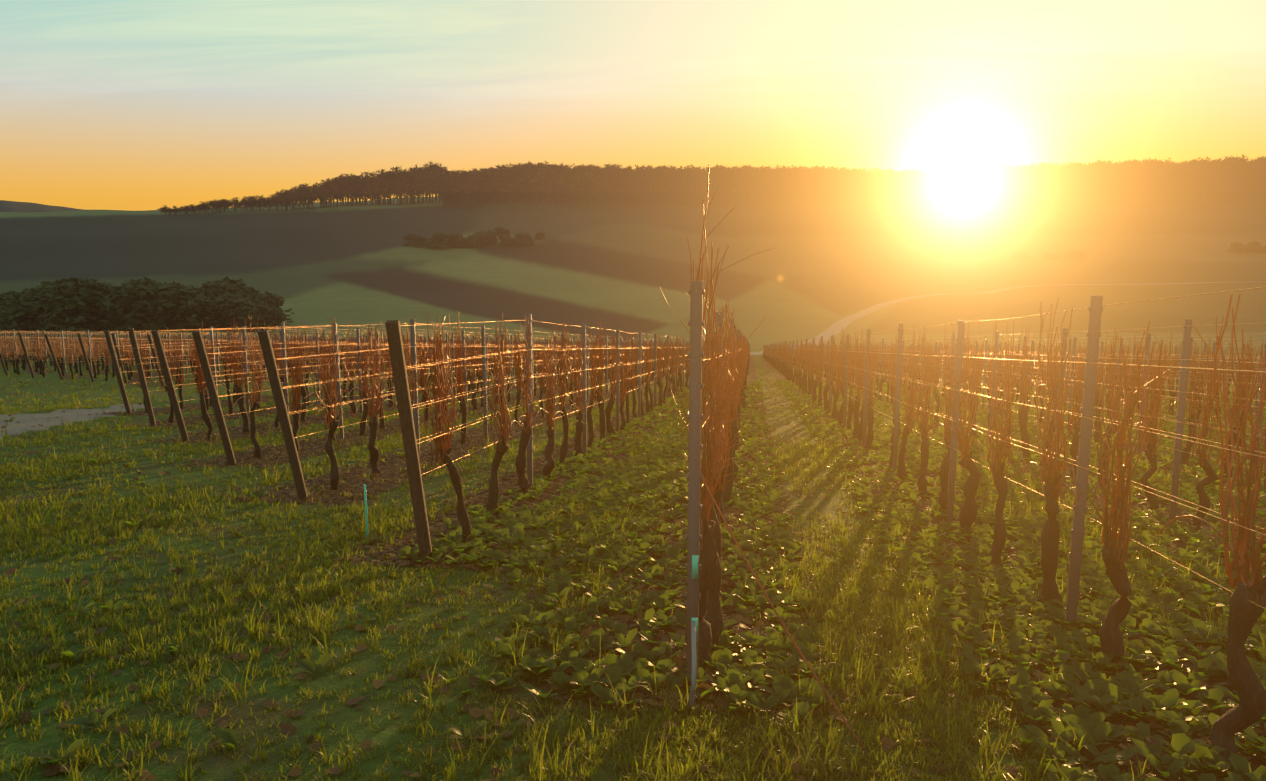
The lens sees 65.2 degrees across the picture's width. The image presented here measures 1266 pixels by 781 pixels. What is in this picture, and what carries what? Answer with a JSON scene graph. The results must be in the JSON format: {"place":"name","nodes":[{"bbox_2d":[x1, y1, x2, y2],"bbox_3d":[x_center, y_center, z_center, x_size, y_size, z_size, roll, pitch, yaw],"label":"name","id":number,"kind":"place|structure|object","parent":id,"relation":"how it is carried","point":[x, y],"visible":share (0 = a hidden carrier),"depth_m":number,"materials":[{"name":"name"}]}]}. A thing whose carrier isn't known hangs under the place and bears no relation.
{"place":"outdoors","nodes":[
{"label":"outdoors","id":0,"kind":"place"},
{"bbox_2d":[0,194,1265,780],"bbox_3d":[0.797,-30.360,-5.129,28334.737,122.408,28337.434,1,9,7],"label":"ground","id":1,"kind":"structure","parent":0,"point":[624,264],"depth_m":292.23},
{"bbox_2d":[0,294,18,331],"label":"tree","id":2,"kind":"object","parent":1,"relation":"on","point":[6,297],"visible":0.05,"depth_m":271.55,"materials":[{"name":"green plant"}]},
{"bbox_2d":[0,308,41,332],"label":"tree","id":3,"kind":"object","parent":1,"relation":"on","point":[4,310],"visible":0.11,"depth_m":250.89,"materials":[{"name":"green plant"}]},
{"bbox_2d":[11,285,45,331],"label":"tree","id":4,"kind":"object","parent":1,"relation":"on","point":[24,293],"visible":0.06,"depth_m":254.46,"materials":[{"name":"green plant"}]},
{"bbox_2d":[0,283,114,331],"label":"tree","id":5,"kind":"object","parent":1,"relation":"on","point":[30,306],"visible":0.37,"depth_m":247.24,"materials":[{"name":"green plant"}]},
{"bbox_2d":[26,290,100,330],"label":"tree","id":6,"kind":"object","parent":1,"relation":"on","point":[47,295],"visible":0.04,"depth_m":251.92,"materials":[{"name":"green plant"}]},
{"bbox_2d":[43,306,85,332],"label":"tree","id":7,"kind":"object","parent":1,"relation":"on","point":[51,315],"visible":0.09,"depth_m":246.17,"materials":[{"name":"green plant"}]},
{"bbox_2d":[37,287,104,333],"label":"tree","id":8,"kind":"object","parent":1,"relation":"on","point":[70,304],"visible":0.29,"depth_m":243.33,"materials":[{"name":"green plant"}]},
{"bbox_2d":[30,276,118,328],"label":"tree","id":9,"kind":"object","parent":1,"relation":"on","point":[45,285],"visible":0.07,"depth_m":259.70,"materials":[{"name":"green plant"}]},
{"bbox_2d":[38,277,169,332],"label":"tree","id":10,"kind":"object","parent":1,"relation":"on","point":[131,294],"visible":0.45,"depth_m":243.16,"materials":[{"name":"green plant"}]},
{"bbox_2d":[93,286,146,332],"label":"tree","id":11,"kind":"object","parent":1,"relation":"on","point":[107,305],"visible":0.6,"depth_m":240.39,"materials":[{"name":"green plant"}]},
{"bbox_2d":[121,277,161,284],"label":"tree","id":12,"kind":"object","parent":1,"relation":"on","point":[149,280],"visible":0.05,"depth_m":324.00,"materials":[{"name":"green plant"}]},
{"bbox_2d":[101,280,197,332],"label":"tree","id":13,"kind":"object","parent":1,"relation":"on","point":[167,293],"visible":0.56,"depth_m":243.68,"materials":[{"name":"green plant"}]},
{"bbox_2d":[155,299,191,331],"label":"tree","id":14,"kind":"object","parent":1,"relation":"on","point":[158,323],"visible":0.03,"depth_m":247.09,"materials":[{"name":"green plant"}]},
{"bbox_2d":[154,293,222,330],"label":"tree","id":15,"kind":"object","parent":1,"relation":"on","point":[198,310],"visible":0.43,"depth_m":248.91,"materials":[{"name":"green plant"}]},
{"bbox_2d":[0,320,431,559],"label":"wooden end posts","id":16,"kind":"object","parent":1,"relation":"on","point":[397,356],"visible":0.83,"depth_m":9.59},
{"bbox_2d":[204,288,253,324],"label":"tree","id":17,"kind":"object","parent":1,"relation":"on","point":[214,294],"visible":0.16,"depth_m":264.40,"materials":[{"name":"green plant"}]},
{"bbox_2d":[181,277,277,329],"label":"tree","id":18,"kind":"object","parent":1,"relation":"on","point":[225,284],"visible":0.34,"depth_m":263.47,"materials":[{"name":"green plant"}]},
{"bbox_2d":[218,286,259,294],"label":"tree","id":19,"kind":"object","parent":1,"relation":"on","point":[249,292],"visible":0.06,"depth_m":280.09,"materials":[{"name":"green plant"}]},
{"bbox_2d":[216,300,276,329],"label":"tree","id":20,"kind":"object","parent":1,"relation":"on","point":[257,307],"visible":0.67,"depth_m":254.10,"materials":[{"name":"green plant"}]},
{"bbox_2d":[203,291,294,328],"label":"tree","id":21,"kind":"object","parent":1,"relation":"on","point":[274,300],"visible":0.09,"depth_m":279.57,"materials":[{"name":"green plant"}]},
{"bbox_2d":[236,310,273,331],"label":"tree","id":22,"kind":"object","parent":1,"relation":"on","point":[255,316],"visible":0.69,"depth_m":250.17,"materials":[{"name":"green plant"}]},
{"bbox_2d":[270,305,289,326],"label":"tree","id":23,"kind":"object","parent":1,"relation":"on","point":[277,313],"visible":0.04,"depth_m":269.42,"materials":[{"name":"green plant"}]},
{"bbox_2d":[278,188,298,210],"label":"ridge tree","id":24,"kind":"object","parent":1,"relation":"on","point":[290,193],"visible":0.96,"depth_m":925.23,"materials":[{"name":"brown plant"}]},
{"bbox_2d":[295,184,319,208],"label":"ridge tree","id":25,"kind":"object","parent":1,"relation":"on","point":[311,193],"visible":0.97,"depth_m":927.11,"materials":[{"name":"brown plant"}]},
{"bbox_2d":[295,183,323,208],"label":"ridge tree","id":26,"kind":"object","parent":1,"relation":"on","point":[307,188],"visible":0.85,"depth_m":928.46,"materials":[{"name":"brown plant"}]},
{"bbox_2d":[314,181,333,207],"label":"ridge tree","id":27,"kind":"object","parent":1,"relation":"on","point":[325,194],"visible":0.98,"depth_m":932.93,"materials":[{"name":"brown plant"}]},
{"bbox_2d":[319,176,344,206],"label":"ridge tree","id":28,"kind":"object","parent":1,"relation":"on","point":[328,179],"visible":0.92,"depth_m":930.97,"materials":[{"name":"brown plant"}]},
{"bbox_2d":[326,182,344,206],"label":"ridge tree","id":29,"kind":"object","parent":1,"relation":"on","point":[340,186],"visible":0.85,"depth_m":934.38,"materials":[{"name":"brown plant"}]},
{"bbox_2d":[334,174,365,205],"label":"ridge tree","id":30,"kind":"object","parent":1,"relation":"on","point":[344,184],"visible":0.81,"depth_m":937.03,"materials":[{"name":"brown plant"}]},
{"bbox_2d":[336,173,367,205],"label":"ridge tree","id":31,"kind":"object","parent":1,"relation":"on","point":[351,186],"visible":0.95,"depth_m":935.90,"materials":[{"name":"brown plant"}]},
{"bbox_2d":[364,177,380,204],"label":"ridge tree","id":32,"kind":"object","parent":1,"relation":"on","point":[376,183],"visible":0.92,"depth_m":941.11,"materials":[{"name":"brown plant"}]},
{"bbox_2d":[361,173,386,204],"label":"ridge tree","id":33,"kind":"object","parent":1,"relation":"on","point":[372,177],"visible":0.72,"depth_m":944.16,"materials":[{"name":"brown plant"}]},
{"bbox_2d":[377,169,396,204],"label":"ridge tree","id":34,"kind":"object","parent":1,"relation":"on","point":[391,177],"visible":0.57,"depth_m":947.38,"materials":[{"name":"brown plant"}]},
{"bbox_2d":[382,173,401,204],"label":"ridge tree","id":35,"kind":"object","parent":1,"relation":"on","point":[396,182],"visible":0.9,"depth_m":945.93,"materials":[{"name":"brown plant"}]},
{"bbox_2d":[387,166,413,203],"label":"ridge tree","id":36,"kind":"object","parent":1,"relation":"on","point":[395,169],"visible":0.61,"depth_m":952.66,"materials":[{"name":"brown plant"}]},
{"bbox_2d":[392,173,414,204],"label":"ridge tree","id":37,"kind":"object","parent":1,"relation":"on","point":[402,186],"visible":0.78,"depth_m":950.49,"materials":[{"name":"brown plant"}]},
{"bbox_2d":[399,172,429,203],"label":"ridge tree","id":38,"kind":"object","parent":1,"relation":"on","point":[418,192],"visible":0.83,"depth_m":951.22,"materials":[{"name":"brown plant"}]},
{"bbox_2d":[402,173,427,203],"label":"ridge tree","id":39,"kind":"object","parent":1,"relation":"on","point":[418,178],"visible":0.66,"depth_m":948.69,"materials":[{"name":"brown plant"}]},
{"bbox_2d":[400,171,430,203],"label":"ridge tree","id":40,"kind":"object","parent":1,"relation":"on","point":[408,181],"visible":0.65,"depth_m":952.50,"materials":[{"name":"brown plant"}]},
{"bbox_2d":[401,234,431,246],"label":"tree","id":41,"kind":"object","parent":1,"relation":"on","point":[416,240],"visible":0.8,"depth_m":612.89,"materials":[{"name":"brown plant"}]},
{"bbox_2d":[430,173,449,204],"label":"ridge tree","id":42,"kind":"object","parent":1,"relation":"on","point":[435,180],"visible":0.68,"depth_m":879.05,"materials":[{"name":"brown plant"}]},
{"bbox_2d":[429,231,455,247],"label":"tree","id":43,"kind":"object","parent":1,"relation":"on","point":[438,238],"visible":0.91,"depth_m":595.10,"materials":[{"name":"brown plant"}]},
{"bbox_2d":[439,172,467,206],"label":"ridge tree","id":44,"kind":"object","parent":1,"relation":"on","point":[461,174],"visible":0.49,"depth_m":871.71,"materials":[{"name":"brown plant"}]},
{"bbox_2d":[444,171,471,205],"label":"ridge tree","id":45,"kind":"object","parent":1,"relation":"on","point":[449,177],"visible":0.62,"depth_m":878.25,"materials":[{"name":"brown plant"}]},
{"bbox_2d":[447,237,469,247],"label":"tree","id":46,"kind":"object","parent":1,"relation":"on","point":[462,242],"visible":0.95,"depth_m":603.79,"materials":[{"name":"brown plant"}]},
{"bbox_2d":[444,233,482,246],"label":"tree","id":47,"kind":"object","parent":1,"relation":"on","point":[456,235],"visible":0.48,"depth_m":605.97,"materials":[{"name":"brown plant"}]},
{"bbox_2d":[469,235,497,246],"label":"tree","id":48,"kind":"object","parent":1,"relation":"on","point":[483,238],"visible":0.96,"depth_m":607.44,"materials":[{"name":"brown plant"}]},
{"bbox_2d":[473,230,510,245],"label":"tree","id":49,"kind":"object","parent":1,"relation":"on","point":[492,234],"visible":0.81,"depth_m":610.49,"materials":[{"name":"brown plant"}]},
{"bbox_2d":[475,172,508,204],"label":"ridge tree","id":50,"kind":"object","parent":1,"relation":"on","point":[499,188],"visible":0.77,"depth_m":870.11,"materials":[{"name":"brown plant"}]},
{"bbox_2d":[477,168,514,204],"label":"ridge tree","id":51,"kind":"object","parent":1,"relation":"on","point":[498,172],"visible":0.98,"depth_m":867.10,"materials":[{"name":"brown plant"}]},
{"bbox_2d":[494,227,510,234],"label":"bush","id":52,"kind":"object","parent":1,"relation":"on","point":[501,230],"visible":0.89,"depth_m":651.16,"materials":[{"name":"brown plant"}]},
{"bbox_2d":[499,236,517,245],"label":"bush","id":53,"kind":"object","parent":1,"relation":"on","point":[509,241],"visible":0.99,"depth_m":604.63,"materials":[{"name":"green plant"}]},
{"bbox_2d":[502,162,535,202],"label":"ridge tree","id":54,"kind":"object","parent":1,"relation":"on","point":[517,167],"visible":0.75,"depth_m":869.20,"materials":[{"name":"green plant"}]},
{"bbox_2d":[513,232,535,244],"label":"tree","id":55,"kind":"object","parent":1,"relation":"on","point":[525,238],"visible":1,"depth_m":602.02,"materials":[{"name":"green plant"}]},
{"bbox_2d":[517,160,547,201],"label":"ridge tree","id":56,"kind":"object","parent":1,"relation":"on","point":[543,165],"visible":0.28,"depth_m":880.40,"materials":[{"name":"green plant"}]},
{"bbox_2d":[522,165,560,203],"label":"ridge tree","id":57,"kind":"object","parent":1,"relation":"on","point":[542,184],"visible":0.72,"depth_m":872.41,"materials":[{"name":"green plant"}]},
{"bbox_2d":[525,165,561,203],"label":"ridge tree","id":58,"kind":"object","parent":1,"relation":"on","point":[551,171],"visible":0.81,"depth_m":868.89,"materials":[{"name":"green plant"}]},
{"bbox_2d":[546,163,576,202],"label":"ridge tree","id":59,"kind":"object","parent":1,"relation":"on","point":[560,167],"visible":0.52,"depth_m":884.73,"materials":[{"name":"green plant"}]},
{"bbox_2d":[567,166,600,203],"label":"ridge tree","id":60,"kind":"object","parent":1,"relation":"on","point":[581,170],"visible":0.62,"depth_m":883.07,"materials":[{"name":"green plant"}]},
{"bbox_2d":[567,163,610,204],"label":"ridge tree","id":61,"kind":"object","parent":1,"relation":"on","point":[595,177],"visible":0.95,"depth_m":879.02,"materials":[{"name":"green plant"}]},
{"bbox_2d":[600,164,634,202],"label":"ridge tree","id":62,"kind":"object","parent":1,"relation":"on","point":[607,170],"visible":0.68,"depth_m":883.98,"materials":[{"name":"green plant"}]},
{"bbox_2d":[0,374,1265,780],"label":"cover crop","id":63,"kind":"object","parent":1,"relation":"on","point":[1078,646],"visible":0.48,"depth_m":6.30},
{"bbox_2d":[0,488,1265,780],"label":"grass","id":64,"kind":"structure","parent":1,"relation":"on","point":[844,636],"depth_m":4.95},
{"bbox_2d":[0,164,1265,606],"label":"grapevines","id":65,"kind":"object","parent":1,"relation":"on","point":[726,374],"visible":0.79,"depth_m":10.21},
{"bbox_2d":[0,381,1265,780],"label":"weeds","id":66,"kind":"object","parent":1,"relation":"on","point":[286,729],"visible":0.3,"depth_m":7.37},
{"bbox_2d":[0,281,1265,688],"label":"trellis posts","id":67,"kind":"object","parent":1,"relation":"on","point":[696,291],"visible":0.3,"depth_m":10.45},
{"bbox_2d":[364,485,697,641],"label":"clips and marker","id":68,"kind":"object","parent":67,"relation":"attached to","point":[695,567],"visible":0.74,"depth_m":4.54,"materials":[{"name":"teal"}]},
{"bbox_2d":[0,287,1265,608],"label":"trellis wires","id":69,"kind":"object","parent":67,"relation":"attached to","point":[706,359],"visible":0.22,"depth_m":13.52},
{"bbox_2d":[689,620,696,708],"bbox_3d":[0.270,1.233,4.432,0.038,0.315,0.293,1,9,6],"label":"marker stake","id":70,"kind":"object","parent":67,"relation":"attached to","point":[694,659],"visible":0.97,"depth_m":4.33,"materials":[{"name":"grey"}]},
{"bbox_2d":[702,476,866,753],"bbox_3d":[0.618,0.912,4.183,0.009,0.947,0.988,-8,12,-39],"label":"wire","id":71,"kind":"object","parent":67,"relation":"attached to","point":[795,644],"visible":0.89,"depth_m":4.18,"materials":[{"name":"rusty steel"}]},
{"bbox_2d":[0,362,1265,418],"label":"dirt road","id":72,"kind":"structure","parent":1,"relation":"on","point":[262,394],"depth_m":31.61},
{"bbox_2d":[0,347,1265,762],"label":"grapevines","id":73,"kind":"object","parent":1,"relation":"on","point":[1246,681],"visible":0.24,"depth_m":10.37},
{"bbox_2d":[666,165,715,205],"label":"ridge tree","id":74,"kind":"object","parent":1,"relation":"on","point":[687,174],"visible":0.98,"depth_m":874.67,"materials":[{"name":"green plant"}]},
{"bbox_2d":[680,167,707,204],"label":"ridge tree","id":75,"kind":"object","parent":1,"relation":"on","point":[697,182],"visible":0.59,"depth_m":883.42,"materials":[{"name":"green plant"}]},
{"bbox_2d":[705,164,738,204],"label":"ridge tree","id":76,"kind":"object","parent":1,"relation":"on","point":[714,178],"visible":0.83,"depth_m":875.22,"materials":[{"name":"green plant"}]},
{"bbox_2d":[720,167,742,203],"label":"ridge tree","id":77,"kind":"object","parent":1,"relation":"on","point":[738,170],"visible":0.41,"depth_m":883.88,"materials":[{"name":"green plant"}]},
{"bbox_2d":[735,167,776,203],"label":"ridge tree","id":78,"kind":"object","parent":1,"relation":"on","point":[754,174],"visible":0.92,"depth_m":870.95,"materials":[{"name":"green plant"}]},
{"bbox_2d":[746,168,769,198],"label":"ridge tree","id":79,"kind":"object","parent":1,"relation":"on","point":[751,181],"visible":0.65,"depth_m":875.87,"materials":[{"name":"green plant"}]},
{"bbox_2d":[770,168,795,203],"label":"ridge tree","id":80,"kind":"object","parent":1,"relation":"on","point":[782,181],"visible":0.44,"depth_m":875.67,"materials":[{"name":"green plant"}]},
{"bbox_2d":[769,165,803,203],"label":"ridge tree","id":81,"kind":"object","parent":1,"relation":"on","point":[798,175],"visible":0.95,"depth_m":868.50,"materials":[{"name":"green plant"}]},
{"bbox_2d":[772,168,801,203],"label":"ridge tree","id":82,"kind":"object","parent":1,"relation":"on","point":[789,194],"visible":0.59,"depth_m":875.30,"materials":[{"name":"green plant"}]},
{"bbox_2d":[789,165,826,204],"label":"ridge tree","id":83,"kind":"object","parent":1,"relation":"on","point":[811,171],"visible":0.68,"depth_m":878.14,"materials":[{"name":"green plant"}]},
{"bbox_2d":[826,167,850,204],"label":"ridge tree","id":84,"kind":"object","parent":1,"relation":"on","point":[837,170],"visible":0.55,"depth_m":875.50,"materials":[{"name":"green plant"}]},
{"bbox_2d":[848,174,883,205],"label":"ridge tree","id":85,"kind":"object","parent":1,"relation":"on","point":[868,180],"visible":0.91,"depth_m":849.81,"materials":[{"name":"green plant"}]},
{"bbox_2d":[995,164,1036,199],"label":"ridge tree","id":86,"kind":"object","parent":1,"relation":"on","point":[1032,170],"visible":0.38,"depth_m":828.27,"materials":[{"name":"green plant"}]},
{"bbox_2d":[1003,165,1043,206],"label":"ridge tree","id":87,"kind":"object","parent":1,"relation":"on","point":[1022,173],"visible":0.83,"depth_m":816.36,"materials":[{"name":"green plant"}]},
{"bbox_2d":[1023,161,1066,206],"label":"ridge tree","id":88,"kind":"object","parent":1,"relation":"on","point":[1042,175],"visible":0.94,"depth_m":814.36,"materials":[{"name":"green plant"}]},
{"bbox_2d":[1040,166,1071,204],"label":"ridge tree","id":89,"kind":"object","parent":1,"relation":"on","point":[1060,173],"visible":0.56,"depth_m":807.86,"materials":[{"name":"green plant"}]},
{"bbox_2d":[1051,170,1094,205],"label":"ridge tree","id":90,"kind":"object","parent":1,"relation":"on","point":[1076,183],"visible":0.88,"depth_m":805.77,"materials":[{"name":"green plant"}]},
{"bbox_2d":[1063,160,1102,204],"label":"ridge tree","id":91,"kind":"object","parent":1,"relation":"on","point":[1084,182],"visible":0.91,"depth_m":801.28,"materials":[{"name":"green plant"}]},
{"bbox_2d":[1076,160,1123,204],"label":"ridge tree","id":92,"kind":"object","parent":1,"relation":"on","point":[1101,166],"visible":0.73,"depth_m":793.86,"materials":[{"name":"green plant"}]},
{"bbox_2d":[1111,161,1136,201],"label":"ridge tree","id":93,"kind":"object","parent":1,"relation":"on","point":[1121,163],"visible":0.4,"depth_m":805.54,"materials":[{"name":"green plant"}]},
{"bbox_2d":[1121,159,1150,202],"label":"ridge tree","id":94,"kind":"object","parent":1,"relation":"on","point":[1137,174],"visible":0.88,"depth_m":784.00,"materials":[{"name":"green plant"}]},
{"bbox_2d":[1135,159,1178,201],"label":"ridge tree","id":95,"kind":"object","parent":1,"relation":"on","point":[1159,166],"visible":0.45,"depth_m":790.44,"materials":[{"name":"green plant"}]},
{"bbox_2d":[1167,160,1218,202],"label":"ridge tree","id":96,"kind":"object","parent":1,"relation":"on","point":[1196,186],"visible":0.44,"depth_m":776.52,"materials":[{"name":"green plant"}]},
{"bbox_2d":[1182,156,1212,202],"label":"ridge tree","id":97,"kind":"object","parent":1,"relation":"on","point":[1194,162],"visible":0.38,"depth_m":768.69,"materials":[{"name":"green plant"}]},
{"bbox_2d":[1200,156,1240,203],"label":"ridge tree","id":98,"kind":"object","parent":1,"relation":"on","point":[1226,158],"visible":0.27,"depth_m":763.99,"materials":[{"name":"green plant"}]},
{"bbox_2d":[1198,154,1250,204],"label":"ridge tree","id":99,"kind":"object","parent":1,"relation":"on","point":[1224,164],"visible":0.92,"depth_m":750.07,"materials":[{"name":"green plant"}]},
{"bbox_2d":[1227,241,1261,251],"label":"bush","id":100,"kind":"object","parent":1,"relation":"on","point":[1241,247],"visible":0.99,"depth_m":526.22,"materials":[{"name":"green plant"}]},
{"bbox_2d":[0,396,1265,534],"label":"grass","id":101,"kind":"structure","parent":0,"point":[59,503],"depth_m":12.28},
{"bbox_2d":[0,0,1265,210],"label":"sky","id":102,"kind":"structure","parent":0,"point":[129,105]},
{"bbox_2d":[750,282,1245,354],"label":"farm road","id":103,"kind":"structure","parent":0,"point":[835,329],"depth_m":346.67,"materials":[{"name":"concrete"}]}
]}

